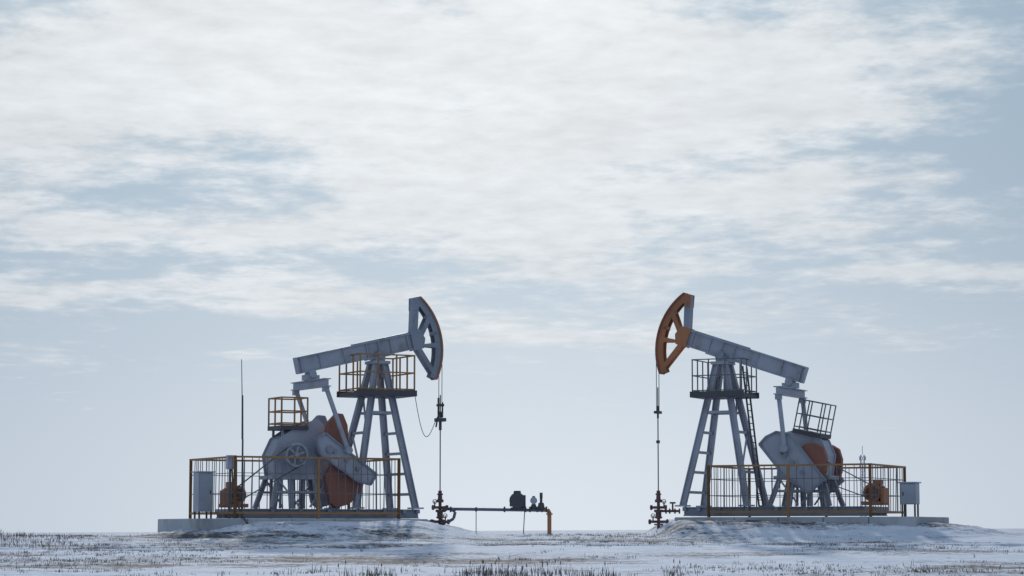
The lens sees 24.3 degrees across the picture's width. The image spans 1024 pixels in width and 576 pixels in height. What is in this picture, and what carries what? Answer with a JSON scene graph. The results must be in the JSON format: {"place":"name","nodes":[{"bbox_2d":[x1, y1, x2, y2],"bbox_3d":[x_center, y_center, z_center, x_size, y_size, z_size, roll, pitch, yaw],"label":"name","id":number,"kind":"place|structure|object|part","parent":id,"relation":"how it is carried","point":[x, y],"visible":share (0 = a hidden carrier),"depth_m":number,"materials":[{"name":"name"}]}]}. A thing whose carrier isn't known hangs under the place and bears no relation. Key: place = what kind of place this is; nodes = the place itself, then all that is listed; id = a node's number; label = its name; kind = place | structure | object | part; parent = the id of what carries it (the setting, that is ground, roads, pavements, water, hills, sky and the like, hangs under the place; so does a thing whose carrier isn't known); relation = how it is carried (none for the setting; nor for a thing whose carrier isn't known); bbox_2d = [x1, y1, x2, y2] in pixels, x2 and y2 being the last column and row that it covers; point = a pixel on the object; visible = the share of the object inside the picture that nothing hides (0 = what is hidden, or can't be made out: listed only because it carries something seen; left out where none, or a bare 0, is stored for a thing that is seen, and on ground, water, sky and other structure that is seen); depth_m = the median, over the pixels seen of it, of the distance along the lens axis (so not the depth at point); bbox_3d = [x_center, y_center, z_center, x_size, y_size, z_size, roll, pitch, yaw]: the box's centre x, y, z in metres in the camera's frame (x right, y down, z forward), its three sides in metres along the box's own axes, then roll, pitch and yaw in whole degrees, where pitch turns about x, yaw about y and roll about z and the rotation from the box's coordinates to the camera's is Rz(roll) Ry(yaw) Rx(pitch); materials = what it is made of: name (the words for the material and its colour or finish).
{"place":"outdoors","nodes":[
{"label":"outdoors","id":0,"kind":"place"},
{"bbox_2d":[226,455,247,523],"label":"junction box","id":1,"kind":"object","parent":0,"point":[228,463],"visible":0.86,"depth_m":75.80,"materials":[{"name":"paint"}]},
{"bbox_2d":[0,519,1023,575],"bbox_3d":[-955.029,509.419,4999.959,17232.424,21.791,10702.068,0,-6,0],"label":"snowy ground","id":2,"kind":"structure","parent":0,"point":[443,546],"depth_m":58.26,"materials":[{"name":"white snow"}]},
{"bbox_2d":[158,518,427,531],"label":"slab plates","id":3,"kind":"object","parent":2,"relation":"on","point":[190,524],"visible":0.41,"depth_m":75.67,"materials":[{"name":"concrete"}]},
{"bbox_2d":[191,471,215,518],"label":"electrical cabinet","id":4,"kind":"object","parent":3,"relation":"on","point":[202,491],"visible":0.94,"depth_m":76.09,"materials":[{"name":"metal"}]},
{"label":"door and roof","id":5,"kind":"part","parent":4,"relation":"part of","materials":[{"name":"paint"}]},
{"bbox_2d":[241,359,243,518],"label":"radio antenna","id":6,"kind":"object","parent":3,"relation":"on","point":[242,448],"visible":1,"depth_m":75.88,"materials":[{"name":"metal"}]},
{"bbox_2d":[189,456,400,518],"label":"metal fence","id":7,"kind":"object","parent":3,"relation":"on","point":[318,493],"visible":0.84,"depth_m":76.90,"materials":[{"name":"metal"}]},
{"bbox_2d":[216,296,442,518],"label":"pumpjack","id":8,"kind":"object","parent":3,"relation":"on","point":[320,436],"visible":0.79,"depth_m":78.89,"materials":[{"name":"grey paint"}]},
{"bbox_2d":[430,384,449,524],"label":"wellhead","id":9,"kind":"object","parent":2,"relation":"on","point":[440,419],"visible":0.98,"depth_m":80.85,"materials":[{"name":"paint"}]},
{"bbox_2d":[428,492,552,533],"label":"pipeline","id":10,"kind":"object","parent":2,"relation":"on","point":[540,507],"visible":0.96,"depth_m":80.70,"materials":[{"name":"metal"}]},
{"bbox_2d":[476,491,525,533],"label":"flow meter","id":11,"kind":"object","parent":2,"relation":"on","point":[517,500],"visible":1,"depth_m":80.46,"materials":[{"name":"metal"}]},
{"bbox_2d":[648,365,668,528],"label":"wellhead","id":12,"kind":"object","parent":2,"relation":"on","point":[658,510],"visible":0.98,"depth_m":80.68,"materials":[{"name":"paint"}]},
{"bbox_2d":[663,502,679,513],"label":"side valve","id":13,"kind":"object","parent":12,"relation":"attached to","point":[674,510],"visible":1,"depth_m":80.71,"materials":[{"name":"paint"}]},
{"bbox_2d":[675,517,948,526],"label":"slab plates","id":14,"kind":"object","parent":2,"relation":"on","point":[909,521],"visible":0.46,"depth_m":75.92,"materials":[{"name":"concrete"}]},
{"bbox_2d":[655,292,888,515],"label":"pumpjack","id":15,"kind":"object","parent":14,"relation":"on","point":[805,445],"visible":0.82,"depth_m":79.19,"materials":[{"name":"grey paint"}]},
{"bbox_2d":[707,463,906,516],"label":"metal fence","id":16,"kind":"object","parent":14,"relation":"on","point":[870,467],"visible":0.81,"depth_m":77.19,"materials":[{"name":"metal"}]},
{"bbox_2d":[898,482,920,516],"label":"electrical cabinet","id":17,"kind":"object","parent":14,"relation":"on","point":[909,493],"visible":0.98,"depth_m":76.53,"materials":[{"name":"metal"}]},
{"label":"door and roof","id":18,"kind":"part","parent":17,"relation":"part of","materials":[{"name":"paint"}]},
{"bbox_2d":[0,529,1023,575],"bbox_3d":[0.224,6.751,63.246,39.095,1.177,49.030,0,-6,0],"label":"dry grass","id":19,"kind":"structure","parent":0,"point":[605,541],"depth_m":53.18,"materials":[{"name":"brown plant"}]},
{"bbox_2d":[0,0,1023,532],"label":"sky","id":20,"kind":"structure","parent":0,"point":[190,190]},
{"bbox_2d":[859,446,866,516],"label":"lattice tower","id":21,"kind":"structure","parent":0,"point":[864,456],"depth_m":418.97,"materials":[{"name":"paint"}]}
]}

